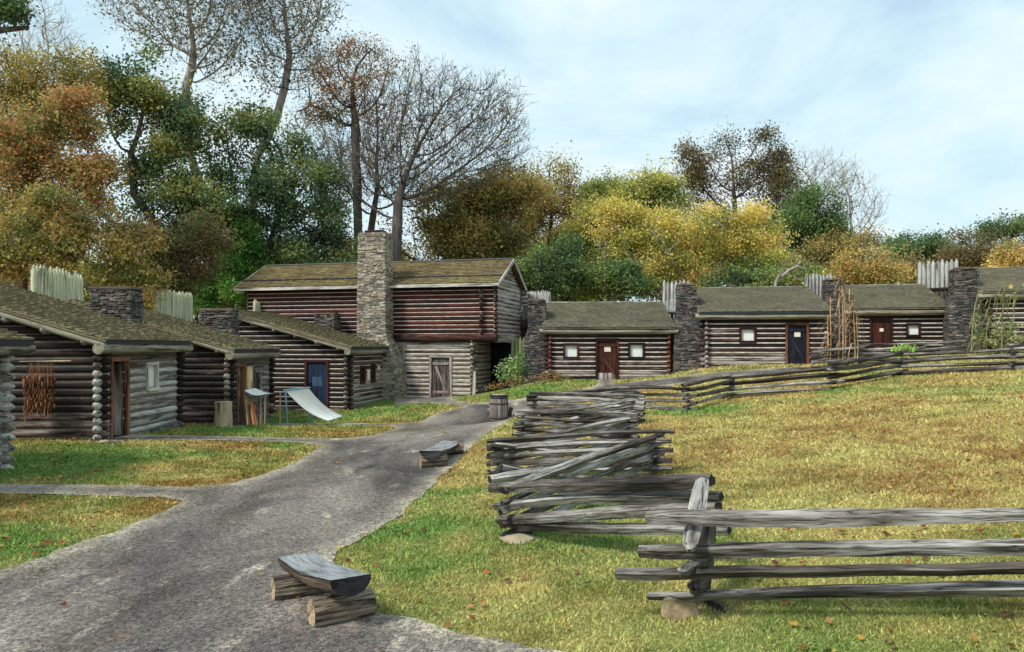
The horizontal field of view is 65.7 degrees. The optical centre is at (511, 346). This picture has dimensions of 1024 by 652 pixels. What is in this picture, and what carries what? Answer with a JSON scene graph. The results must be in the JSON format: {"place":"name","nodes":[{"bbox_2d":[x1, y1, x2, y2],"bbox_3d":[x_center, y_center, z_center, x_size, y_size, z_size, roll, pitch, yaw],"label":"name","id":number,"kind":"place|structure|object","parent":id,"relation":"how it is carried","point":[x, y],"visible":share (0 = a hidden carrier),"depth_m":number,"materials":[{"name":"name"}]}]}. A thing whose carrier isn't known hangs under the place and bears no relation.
{"place":"outdoors","nodes":[
{"label":"outdoors","id":0,"kind":"place"},
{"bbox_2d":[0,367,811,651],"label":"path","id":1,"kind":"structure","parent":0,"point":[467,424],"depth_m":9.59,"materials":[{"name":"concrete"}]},
{"bbox_2d":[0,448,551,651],"bbox_3d":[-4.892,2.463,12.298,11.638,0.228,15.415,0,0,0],"label":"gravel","id":2,"kind":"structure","parent":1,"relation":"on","point":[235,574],"depth_m":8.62,"materials":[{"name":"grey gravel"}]},
{"bbox_2d":[271,552,375,627],"bbox_3d":[-1.803,2.286,7.618,0.596,0.535,1.558,0,0,-37],"label":"log bench","id":3,"kind":"object","parent":1,"relation":"on","point":[351,597],"visible":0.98,"depth_m":7.27,"materials":[{"name":"grey wood"}]},
{"bbox_2d":[420,441,463,467],"bbox_3d":[-1.550,2.393,17.730,0.668,0.402,2.015,0,0,8],"label":"log bench","id":4,"kind":"object","parent":1,"relation":"on","point":[437,454],"visible":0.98,"depth_m":16.91,"materials":[{"name":"grey wood"}]},
{"bbox_2d":[489,394,508,420],"bbox_3d":[-0.458,2.114,27.800,0.680,0.925,0.680,0,0,0],"label":"barrel","id":5,"kind":"object","parent":1,"relation":"on","point":[498,405],"visible":0.94,"depth_m":27.53,"materials":[{"name":"wood"}]},
{"bbox_2d":[0,349,1023,651],"bbox_3d":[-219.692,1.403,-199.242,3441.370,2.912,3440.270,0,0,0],"label":"ground","id":6,"kind":"structure","parent":0,"point":[594,558],"depth_m":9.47,"materials":[{"name":"green plant"}]},
{"bbox_2d":[0,328,35,469],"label":"log cabin","id":7,"kind":"object","parent":6,"relation":"on","point":[12,343],"visible":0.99,"depth_m":15.64,"materials":[{"name":"grey wood"}]},
{"bbox_2d":[0,0,54,62],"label":"tree","id":8,"kind":"object","parent":6,"relation":"on","point":[13,12],"visible":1,"depth_m":29.83,"materials":[{"name":"green plant"}]},
{"bbox_2d":[0,0,88,289],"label":"tree","id":9,"kind":"object","parent":6,"relation":"on","point":[43,32],"visible":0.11,"depth_m":51.79,"materials":[{"name":"brown plant"}]},
{"bbox_2d":[0,226,100,289],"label":"tree","id":10,"kind":"object","parent":6,"relation":"on","point":[9,283],"visible":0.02,"depth_m":60.72,"materials":[{"name":"brown plant"}]},
{"bbox_2d":[31,265,82,300],"bbox_3d":[-16.100,-0.109,28.150,0.180,5.454,3.078,0,0,0],"label":"palisade","id":11,"kind":"object","parent":6,"relation":"on","point":[62,284],"visible":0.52,"depth_m":27.99,"materials":[{"name":"beige wood"}]},
{"bbox_2d":[0,76,136,287],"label":"tree","id":12,"kind":"object","parent":6,"relation":"on","point":[28,149],"visible":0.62,"depth_m":36.37,"materials":[{"name":"orange plant"}]},
{"bbox_2d":[0,26,141,289],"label":"tree","id":13,"kind":"object","parent":6,"relation":"on","point":[12,87],"visible":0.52,"depth_m":42.16,"materials":[{"name":"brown plant"}]},
{"bbox_2d":[0,170,189,309],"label":"tree","id":14,"kind":"object","parent":6,"relation":"on","point":[67,234],"visible":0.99,"depth_m":33.61,"materials":[{"name":"brown plant"}]},
{"bbox_2d":[0,281,193,440],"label":"log cabin","id":15,"kind":"object","parent":6,"relation":"on","point":[121,373],"visible":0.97,"depth_m":20.78,"materials":[{"name":"grey wood"}]},
{"bbox_2d":[19,360,70,423],"bbox_3d":[-11.553,1.115,19.560,1.270,1.576,0.160,0,0,0],"label":"tobacco bundle","id":16,"kind":"object","parent":15,"relation":"hanging from","point":[33,395],"visible":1,"depth_m":19.52,"materials":[{"name":"brown plant"}]},
{"bbox_2d":[113,363,120,434],"bbox_3d":[-10.560,1.390,21.189,0.195,1.920,0.043,0,0,-7],"label":"open door","id":17,"kind":"structure","parent":15,"relation":"in","point":[116,366],"depth_m":21.17,"materials":[{"name":"grey wood"}]},
{"bbox_2d":[145,362,160,390],"bbox_3d":[-10.363,0.840,22.725,0.275,0.820,0.710,0,0,0],"label":"window","id":18,"kind":"structure","parent":15,"relation":"in","point":[152,368],"depth_m":22.86,"materials":[{"name":"grey glass"}]},
{"bbox_2d":[54,247,196,321],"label":"tree","id":19,"kind":"object","parent":6,"relation":"on","point":[86,290],"visible":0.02,"depth_m":59.35,"materials":[{"name":"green plant"}]},
{"bbox_2d":[81,192,245,299],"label":"tree","id":20,"kind":"object","parent":6,"relation":"on","point":[185,254],"visible":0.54,"depth_m":40.51,"materials":[{"name":"brown plant"}]},
{"bbox_2d":[80,31,247,282],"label":"tree","id":21,"kind":"object","parent":6,"relation":"on","point":[175,123],"visible":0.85,"depth_m":45.25,"materials":[{"name":"green plant"}]},
{"bbox_2d":[64,299,280,424],"bbox_3d":[-12.140,0.861,29.350,5.915,4.991,5.557,0,0,2],"label":"log cabin","id":22,"kind":"object","parent":6,"relation":"on","point":[224,361],"visible":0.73,"depth_m":27.43,"materials":[{"name":"brown wood"}]},
{"bbox_2d":[238,368,239,421],"bbox_3d":[-9.765,1.710,28.206,0.159,1.920,0.046,0,0,-12],"label":"open door","id":23,"kind":"structure","parent":22,"relation":"in","point":[238,368],"depth_m":28.20,"materials":[{"name":"wood"}]},
{"bbox_2d":[254,369,262,390],"bbox_3d":[-9.545,1.275,29.598,0.275,0.870,0.700,0,0,2],"label":"window","id":24,"kind":"structure","parent":22,"relation":"in","point":[259,381],"depth_m":29.84,"materials":[{"name":"grey glass"}]},
{"bbox_2d":[154,288,192,321],"bbox_3d":[-15.600,-0.007,36.604,0.179,5.266,3.981,0,0,0],"label":"palisade","id":25,"kind":"object","parent":6,"relation":"on","point":[179,304],"visible":0.36,"depth_m":36.73,"materials":[{"name":"beige wood"}]},
{"bbox_2d":[86,0,286,307],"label":"tree","id":26,"kind":"object","parent":6,"relation":"on","point":[193,54],"visible":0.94,"depth_m":49.78,"materials":[{"name":"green plant"}]},
{"bbox_2d":[137,254,239,323],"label":"tree","id":27,"kind":"object","parent":6,"relation":"on","point":[196,319],"visible":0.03,"depth_m":65.28,"materials":[{"name":"green plant"}]},
{"bbox_2d":[214,401,232,426],"bbox_3d":[-9.502,2.248,26.107,0.618,0.885,0.629,0,0,0],"label":"chopping stump","id":28,"kind":"object","parent":6,"relation":"on","point":[223,414],"visible":0.82,"depth_m":25.86,"materials":[{"name":"brown wood"}]},
{"bbox_2d":[183,197,285,315],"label":"tree","id":29,"kind":"object","parent":6,"relation":"on","point":[245,266],"visible":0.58,"depth_m":46.32,"materials":[{"name":"green plant"}]},
{"bbox_2d":[245,396,251,425],"bbox_3d":[-9.116,2.261,27.450,0.197,1.114,1.160,0,0,-23],"label":"leaning board","id":30,"kind":"object","parent":6,"relation":"on","point":[248,414],"visible":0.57,"depth_m":27.41,"materials":[{"name":"wood"}]},
{"bbox_2d":[249,400,258,425],"bbox_3d":[-8.882,2.336,27.300,0.240,1.016,1.095,0,0,-26],"label":"leaning board","id":31,"kind":"object","parent":6,"relation":"on","point":[253,413],"visible":0.79,"depth_m":27.30,"materials":[{"name":"wood"}]},
{"bbox_2d":[243,388,280,425],"bbox_3d":[-8.855,2.155,27.994,1.025,1.347,1.025,0,0,12],"label":"canvas awning","id":32,"kind":"object","parent":6,"relation":"on","point":[255,391],"visible":0.97,"depth_m":27.76,"materials":[{"name":"white fabric"}]},
{"bbox_2d":[173,80,369,274],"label":"tree","id":33,"kind":"object","parent":6,"relation":"on","point":[329,234],"visible":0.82,"depth_m":47.31,"materials":[{"name":"green plant"}]},
{"bbox_2d":[231,0,358,207],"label":"tree","id":34,"kind":"object","parent":6,"relation":"on","point":[284,87],"visible":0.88,"depth_m":51.79,"materials":[{"name":"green plant"}]},
{"bbox_2d":[256,233,340,264],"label":"tree","id":35,"kind":"object","parent":6,"relation":"on","point":[276,261],"visible":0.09,"depth_m":53.04,"materials":[{"name":"green plant"}]},
{"bbox_2d":[283,387,341,424],"bbox_3d":[-7.138,2.157,28.710,2.249,1.440,0.375,0,0,-34],"label":"canvas sling","id":36,"kind":"object","parent":6,"relation":"on","point":[305,398],"visible":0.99,"depth_m":28.63,"materials":[{"name":"white fabric"}]},
{"bbox_2d":[237,310,389,411],"bbox_3d":[-9.169,0.803,36.036,6.110,4.947,6.006,0,0,11],"label":"log cabin","id":37,"kind":"object","parent":6,"relation":"on","point":[327,361],"visible":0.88,"depth_m":33.97,"materials":[{"name":"brown wood"}]},
{"bbox_2d":[308,362,325,405],"bbox_3d":[-8.291,1.606,33.700,0.880,1.908,0.130,0,0,11],"label":"door","id":38,"kind":"structure","parent":37,"relation":"in","point":[316,370],"depth_m":33.71,"materials":[{"name":"blue paint"}]},
{"bbox_2d":[359,365,365,383],"bbox_3d":[-6.660,1.220,35.017,0.221,0.800,0.580,0,0,12],"label":"window","id":39,"kind":"structure","parent":37,"relation":"in","point":[362,378],"depth_m":35.10,"materials":[{"name":"wood"}]},
{"bbox_2d":[370,364,375,382],"bbox_3d":[-6.416,1.195,36.217,0.221,0.850,0.530,0,0,12],"label":"window","id":40,"kind":"structure","parent":37,"relation":"in","point":[373,366],"depth_m":36.38,"materials":[{"name":"wood"}]},
{"bbox_2d":[279,104,351,258],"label":"tree","id":41,"kind":"object","parent":6,"relation":"on","point":[327,144],"visible":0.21,"depth_m":57.94,"materials":[{"name":"green plant"}]},
{"bbox_2d":[282,25,413,244],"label":"tree","id":42,"kind":"object","parent":6,"relation":"on","point":[328,116],"visible":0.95,"depth_m":51.74,"materials":[{"name":"brown plant"}]},
{"bbox_2d":[233,230,528,398],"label":"log house","id":43,"kind":"structure","parent":6,"relation":"on","point":[444,327],"depth_m":38.12,"materials":[{"name":"brown wood"}]},
{"bbox_2d":[432,358,448,395],"bbox_3d":[-3.403,1.446,37.903,0.880,1.828,0.081,0,0,14],"label":"door","id":44,"kind":"structure","parent":43,"relation":"in","point":[440,366],"depth_m":37.88,"materials":[{"name":"wood"}]},
{"bbox_2d":[316,66,446,229],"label":"tree","id":45,"kind":"object","parent":6,"relation":"on","point":[371,224],"visible":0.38,"depth_m":52.83,"materials":[{"name":"brown plant"}]},
{"bbox_2d":[303,40,534,260],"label":"tree","id":46,"kind":"object","parent":6,"relation":"on","point":[397,217],"visible":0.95,"depth_m":49.74,"materials":[{"name":"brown plant"}]},
{"bbox_2d":[351,146,563,260],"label":"tree","id":47,"kind":"object","parent":6,"relation":"on","point":[473,226],"visible":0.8,"depth_m":53.81,"materials":[{"name":"brown plant"}]},
{"bbox_2d":[484,375,527,389],"bbox_3d":[-0.252,1.585,34.896,1.953,0.735,1.021,0,0,0],"label":"fern patch","id":48,"kind":"object","parent":6,"relation":"on","point":[503,384],"visible":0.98,"depth_m":34.86,"materials":[{"name":"brown plant"}]},
{"bbox_2d":[0,361,1023,651],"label":"fallen leaves","id":49,"kind":"object","parent":6,"relation":"on","point":[828,619],"visible":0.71,"depth_m":10.28,"materials":[{"name":"brown plant"}]},
{"bbox_2d":[492,351,531,385],"bbox_3d":[0.146,0.961,35.379,2.102,1.613,1.508,0,0,0],"label":"shrub","id":50,"kind":"object","parent":6,"relation":"on","point":[514,368],"visible":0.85,"depth_m":35.27,"materials":[{"name":"green plant"}]},
{"bbox_2d":[511,337,524,386],"bbox_3d":[0.404,0.800,38.100,0.910,2.637,0.181,0,0,13],"label":"palisade","id":51,"kind":"object","parent":6,"relation":"on","point":[514,348],"visible":0.38,"depth_m":38.06,"materials":[{"name":"green wood"}]},
{"bbox_2d":[499,533,536,543],"bbox_3d":[0.093,2.470,10.179,0.529,0.118,0.313,0,0,0],"label":"flat stone","id":52,"kind":"object","parent":6,"relation":"on","point":[516,538],"visible":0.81,"depth_m":10.13,"materials":[{"name":"beige stone"}]},
{"bbox_2d":[520,290,550,340],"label":"palisade","id":53,"kind":"object","parent":6,"relation":"on","point":[545,295],"visible":0.27,"depth_m":42.55,"materials":[{"name":"grey wood"}]},
{"bbox_2d":[524,369,570,383],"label":"bush","id":54,"kind":"object","parent":6,"relation":"on","point":[559,377],"visible":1,"depth_m":33.84,"materials":[{"name":"brown plant"}]},
{"bbox_2d":[506,140,593,288],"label":"tree","id":55,"kind":"object","parent":6,"relation":"on","point":[560,208],"visible":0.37,"depth_m":59.32,"materials":[{"name":"brown plant"}]},
{"bbox_2d":[503,228,605,301],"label":"tree","id":56,"kind":"object","parent":6,"relation":"on","point":[537,267],"visible":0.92,"depth_m":47.50,"materials":[{"name":"green plant"}]},
{"bbox_2d":[500,249,626,301],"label":"tree","id":57,"kind":"object","parent":6,"relation":"on","point":[567,298],"visible":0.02,"depth_m":65.59,"materials":[{"name":"green plant"}]},
{"bbox_2d":[522,299,677,384],"bbox_3d":[3.952,-0.089,36.746,6.768,4.334,5.536,0,0,5],"label":"log cabin","id":58,"kind":"object","parent":6,"relation":"on","point":[617,340],"visible":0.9,"depth_m":34.42,"materials":[{"name":"brown wood"}]},
{"bbox_2d":[563,343,578,358],"bbox_3d":[2.576,0.180,34.515,0.700,0.700,0.211,0,0,5],"label":"window","id":59,"kind":"structure","parent":58,"relation":"in","point":[570,350],"depth_m":34.50,"materials":[{"name":"white glass"}]},
{"bbox_2d":[598,341,615,378],"bbox_3d":[4.116,0.581,34.331,0.770,1.658,0.129,0,0,5],"label":"door","id":60,"kind":"structure","parent":58,"relation":"in","point":[606,349],"depth_m":34.33,"materials":[{"name":"wood"}]},
{"bbox_2d":[628,343,644,358],"bbox_3d":[5.376,0.170,34.270,0.720,0.720,0.211,0,0,5],"label":"window","id":61,"kind":"structure","parent":58,"relation":"in","point":[635,350],"depth_m":34.25,"materials":[{"name":"white glass"}]},
{"bbox_2d":[485,386,731,536],"bbox_3d":[1.369,1.866,16.561,3.505,1.278,17.560,0,0,6],"label":"split rail fence","id":62,"kind":"object","parent":6,"relation":"on","point":[618,443],"visible":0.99,"depth_m":11.79,"materials":[{"name":"grey wood"}]},
{"bbox_2d":[564,247,668,376],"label":"tree","id":63,"kind":"object","parent":6,"relation":"on","point":[621,276],"visible":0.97,"depth_m":47.55,"materials":[{"name":"green plant"}]},
{"bbox_2d":[547,154,702,300],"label":"tree","id":64,"kind":"object","parent":6,"relation":"on","point":[665,185],"visible":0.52,"depth_m":57.04,"materials":[{"name":"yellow plant"}]},
{"bbox_2d":[598,226,716,300],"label":"tree","id":65,"kind":"object","parent":6,"relation":"on","point":[659,296],"visible":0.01,"depth_m":77.92,"materials":[{"name":"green plant"}]},
{"bbox_2d":[662,279,689,347],"bbox_3d":[8.216,-1.037,39.730,1.381,4.699,0.331,0,0,17],"label":"palisade","id":66,"kind":"object","parent":6,"relation":"on","point":[668,296],"visible":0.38,"depth_m":39.84,"materials":[{"name":"grey wood"}]},
{"bbox_2d":[661,597,700,620],"bbox_3d":[1.438,2.267,6.867,0.331,0.215,0.269,0,0,-30],"label":"boulder","id":67,"kind":"object","parent":6,"relation":"on","point":[674,609],"visible":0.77,"depth_m":6.78,"materials":[{"name":"beige stone"}]},
{"bbox_2d":[579,189,800,300],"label":"tree","id":68,"kind":"object","parent":6,"relation":"on","point":[633,238],"visible":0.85,"depth_m":51.41,"materials":[{"name":"yellow plant"}]},
{"bbox_2d":[660,116,814,286],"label":"tree","id":69,"kind":"object","parent":6,"relation":"on","point":[697,167],"visible":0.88,"depth_m":63.43,"materials":[{"name":"brown plant"}]},
{"bbox_2d":[672,283,836,373],"bbox_3d":[10.449,-0.702,35.426,6.517,4.376,5.639,0,0,10],"label":"log cabin","id":70,"kind":"object","parent":6,"relation":"on","point":[724,326],"visible":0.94,"depth_m":33.19,"materials":[{"name":"brown wood"}]},
{"bbox_2d":[739,327,756,342],"bbox_3d":[9.844,-0.500,33.105,0.700,0.680,0.211,0,0,10],"label":"window","id":71,"kind":"structure","parent":70,"relation":"in","point":[746,334],"depth_m":33.07,"materials":[{"name":"white glass"}]},
{"bbox_2d":[788,326,805,363],"bbox_3d":[11.766,-0.034,32.711,0.710,1.688,0.119,0,0,10],"label":"door","id":72,"kind":"structure","parent":70,"relation":"in","point":[796,334],"depth_m":32.71,"materials":[{"name":"blue paint"}]},
{"bbox_2d":[692,247,834,286],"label":"tree","id":73,"kind":"object","parent":6,"relation":"on","point":[759,278],"visible":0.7,"depth_m":47.63,"materials":[{"name":"green plant"}]},
{"bbox_2d":[773,253,805,285],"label":"tree","id":74,"kind":"object","parent":6,"relation":"on","point":[778,278],"visible":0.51,"depth_m":45.94,"materials":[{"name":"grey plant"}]},
{"bbox_2d":[735,172,863,285],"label":"tree","id":75,"kind":"object","parent":6,"relation":"on","point":[804,220],"visible":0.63,"depth_m":58.98,"materials":[{"name":"green plant"}]},
{"bbox_2d":[764,145,860,209],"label":"tree","id":76,"kind":"object","parent":6,"relation":"on","point":[820,173],"visible":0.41,"depth_m":69.68,"materials":[{"name":"grey plant"}]},
{"bbox_2d":[805,273,831,298],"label":"palisade","id":77,"kind":"object","parent":6,"relation":"on","point":[813,283],"visible":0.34,"depth_m":40.12,"materials":[{"name":"grey wood"}]},
{"bbox_2d":[614,477,1023,612],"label":"split rail fence","id":78,"kind":"object","parent":6,"relation":"on","point":[700,549],"visible":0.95,"depth_m":6.15,"materials":[{"name":"grey wood"}]},
{"bbox_2d":[623,342,1023,410],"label":"split rail fence","id":79,"kind":"object","parent":6,"relation":"on","point":[905,361],"visible":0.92,"depth_m":24.98,"materials":[{"name":"grey wood"}]},
{"bbox_2d":[819,298,839,358],"bbox_3d":[12.488,-0.589,31.177,0.963,2.702,0.278,0,0,-12],"label":"corn stalk","id":80,"kind":"object","parent":6,"relation":"on","point":[830,326],"visible":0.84,"depth_m":31.24,"materials":[{"name":"brown plant"}]},
{"bbox_2d":[819,317,840,364],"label":"corn stalk","id":81,"kind":"object","parent":6,"relation":"on","point":[827,345],"visible":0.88,"depth_m":30.88,"materials":[{"name":"brown plant"}]},
{"bbox_2d":[766,219,899,285],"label":"tree","id":82,"kind":"object","parent":6,"relation":"on","point":[841,242],"visible":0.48,"depth_m":57.29,"materials":[{"name":"brown plant"}]},
{"bbox_2d":[828,287,850,358],"bbox_3d":[13.077,-0.828,31.469,1.087,3.102,0.464,0,0,0],"label":"corn stalk","id":83,"kind":"object","parent":6,"relation":"on","point":[838,291],"visible":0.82,"depth_m":31.58,"materials":[{"name":"brown plant"}]},
{"bbox_2d":[834,279,854,359],"bbox_3d":[12.921,-0.940,30.799,0.990,3.402,0.421,0,0,0],"label":"corn stalk","id":84,"kind":"object","parent":6,"relation":"on","point":[842,344],"visible":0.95,"depth_m":30.88,"materials":[{"name":"brown plant"}]},
{"bbox_2d":[834,285,859,357],"bbox_3d":[13.137,-0.870,31.141,1.088,3.201,0.503,0,0,0],"label":"corn stalk","id":85,"kind":"object","parent":6,"relation":"on","point":[845,327],"visible":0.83,"depth_m":31.23,"materials":[{"name":"brown plant"}]},
{"bbox_2d":[839,289,860,357],"bbox_3d":[13.457,-0.801,31.510,1.076,3.002,0.432,0,0,0],"label":"corn stalk","id":86,"kind":"object","parent":6,"relation":"on","point":[849,301],"visible":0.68,"depth_m":31.59,"materials":[{"name":"brown plant"}]},
{"bbox_2d":[841,291,867,363],"bbox_3d":[13.260,-0.718,30.769,1.056,2.901,0.364,0,0,0],"label":"corn stalk","id":87,"kind":"object","parent":6,"relation":"on","point":[853,323],"visible":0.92,"depth_m":30.88,"materials":[{"name":"brown plant"}]},
{"bbox_2d":[817,152,894,284],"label":"tree","id":88,"kind":"object","parent":6,"relation":"on","point":[851,199],"visible":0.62,"depth_m":67.73,"materials":[{"name":"plant"}]},
{"bbox_2d":[845,309,871,363],"bbox_3d":[13.597,-0.397,31.191,1.150,2.202,0.326,0,0,0],"label":"corn stalk","id":89,"kind":"object","parent":6,"relation":"on","point":[857,330],"visible":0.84,"depth_m":31.23,"materials":[{"name":"brown plant"}]},
{"bbox_2d":[819,238,917,284],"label":"tree","id":90,"kind":"object","parent":6,"relation":"on","point":[880,272],"visible":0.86,"depth_m":51.44,"materials":[{"name":"yellow plant"}]},
{"bbox_2d":[825,222,935,284],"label":"tree","id":91,"kind":"object","parent":6,"relation":"on","point":[915,262],"visible":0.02,"depth_m":80.81,"materials":[{"name":"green plant"}]},
{"bbox_2d":[821,278,944,357],"bbox_3d":[18.173,-1.093,39.351,5.513,4.501,5.444,0,0,14],"label":"log cabin","id":92,"kind":"object","parent":6,"relation":"on","point":[899,313],"visible":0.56,"depth_m":37.24,"materials":[{"name":"brown wood"}]},
{"bbox_2d":[872,321,889,351],"bbox_3d":[17.308,-0.364,37.182,0.770,1.688,0.058,0,0,14],"label":"door","id":93,"kind":"structure","parent":92,"relation":"in","point":[880,329],"depth_m":37.16,"materials":[{"name":"wood"}]},
{"bbox_2d":[905,323,920,336],"bbox_3d":[18.653,-0.790,36.870,0.640,0.640,0.211,0,0,14],"label":"window","id":94,"kind":"structure","parent":92,"relation":"in","point":[912,329],"depth_m":36.83,"materials":[{"name":"white glass"}]},
{"bbox_2d":[810,340,966,367],"bbox_3d":[14.715,0.261,30.886,6.902,1.104,1.563,0,0,-2],"label":"split rail fence","id":95,"kind":"object","parent":6,"relation":"on","point":[867,352],"visible":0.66,"depth_m":30.90,"materials":[{"name":"grey wood"}]},
{"bbox_2d":[886,343,917,357],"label":"garden plant","id":96,"kind":"object","parent":6,"relation":"on","point":[905,347],"visible":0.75,"depth_m":29.92,"materials":[{"name":"green plant"}]},
{"bbox_2d":[868,243,944,299],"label":"tree","id":97,"kind":"object","parent":6,"relation":"on","point":[913,282],"visible":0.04,"depth_m":94.55,"materials":[{"name":"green plant"}]},
{"bbox_2d":[864,223,956,267],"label":"tree","id":98,"kind":"object","parent":6,"relation":"on","point":[926,242],"visible":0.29,"depth_m":103.49,"materials":[{"name":"green plant"}]},
{"bbox_2d":[918,258,957,298],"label":"palisade","id":99,"kind":"object","parent":6,"relation":"on","point":[926,276],"visible":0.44,"depth_m":41.12,"materials":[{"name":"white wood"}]},
{"bbox_2d":[927,224,1023,282],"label":"tree","id":100,"kind":"object","parent":6,"relation":"on","point":[972,257],"visible":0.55,"depth_m":87.47,"materials":[{"name":"green plant"}]},
{"bbox_2d":[942,266,1023,350],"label":"log cabin","id":101,"kind":"object","parent":6,"relation":"on","point":[966,285],"visible":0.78,"depth_m":34.84,"materials":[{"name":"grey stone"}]},
{"bbox_2d":[979,295,996,354],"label":"sunflower","id":102,"kind":"object","parent":6,"relation":"on","point":[986,324],"visible":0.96,"depth_m":31.28,"materials":[{"name":"green plant"}]},
{"bbox_2d":[965,208,1023,245],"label":"tree","id":103,"kind":"object","parent":6,"relation":"on","point":[1006,232],"visible":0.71,"depth_m":89.43,"materials":[{"name":"green plant"}]},
{"bbox_2d":[969,312,1023,353],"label":"garden plant","id":104,"kind":"object","parent":6,"relation":"on","point":[992,344],"visible":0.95,"depth_m":31.43,"materials":[{"name":"green plant"}]},
{"bbox_2d":[980,234,1023,267],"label":"tree","id":105,"kind":"object","parent":6,"relation":"on","point":[1008,256],"visible":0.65,"depth_m":79.48,"materials":[{"name":"yellow plant"}]},
{"bbox_2d":[999,284,1012,353],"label":"sunflower","id":106,"kind":"object","parent":6,"relation":"on","point":[1010,286],"visible":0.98,"depth_m":31.18,"materials":[{"name":"green plant"}]},
{"bbox_2d":[1007,283,1023,342],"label":"sunflower","id":107,"kind":"object","parent":6,"relation":"on","point":[1012,325],"visible":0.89,"depth_m":31.29,"materials":[{"name":"green plant"}]},
{"bbox_2d":[0,0,1023,317],"label":"sky","id":108,"kind":"structure","parent":0,"point":[929,94],"materials":[{"name":"blue"}]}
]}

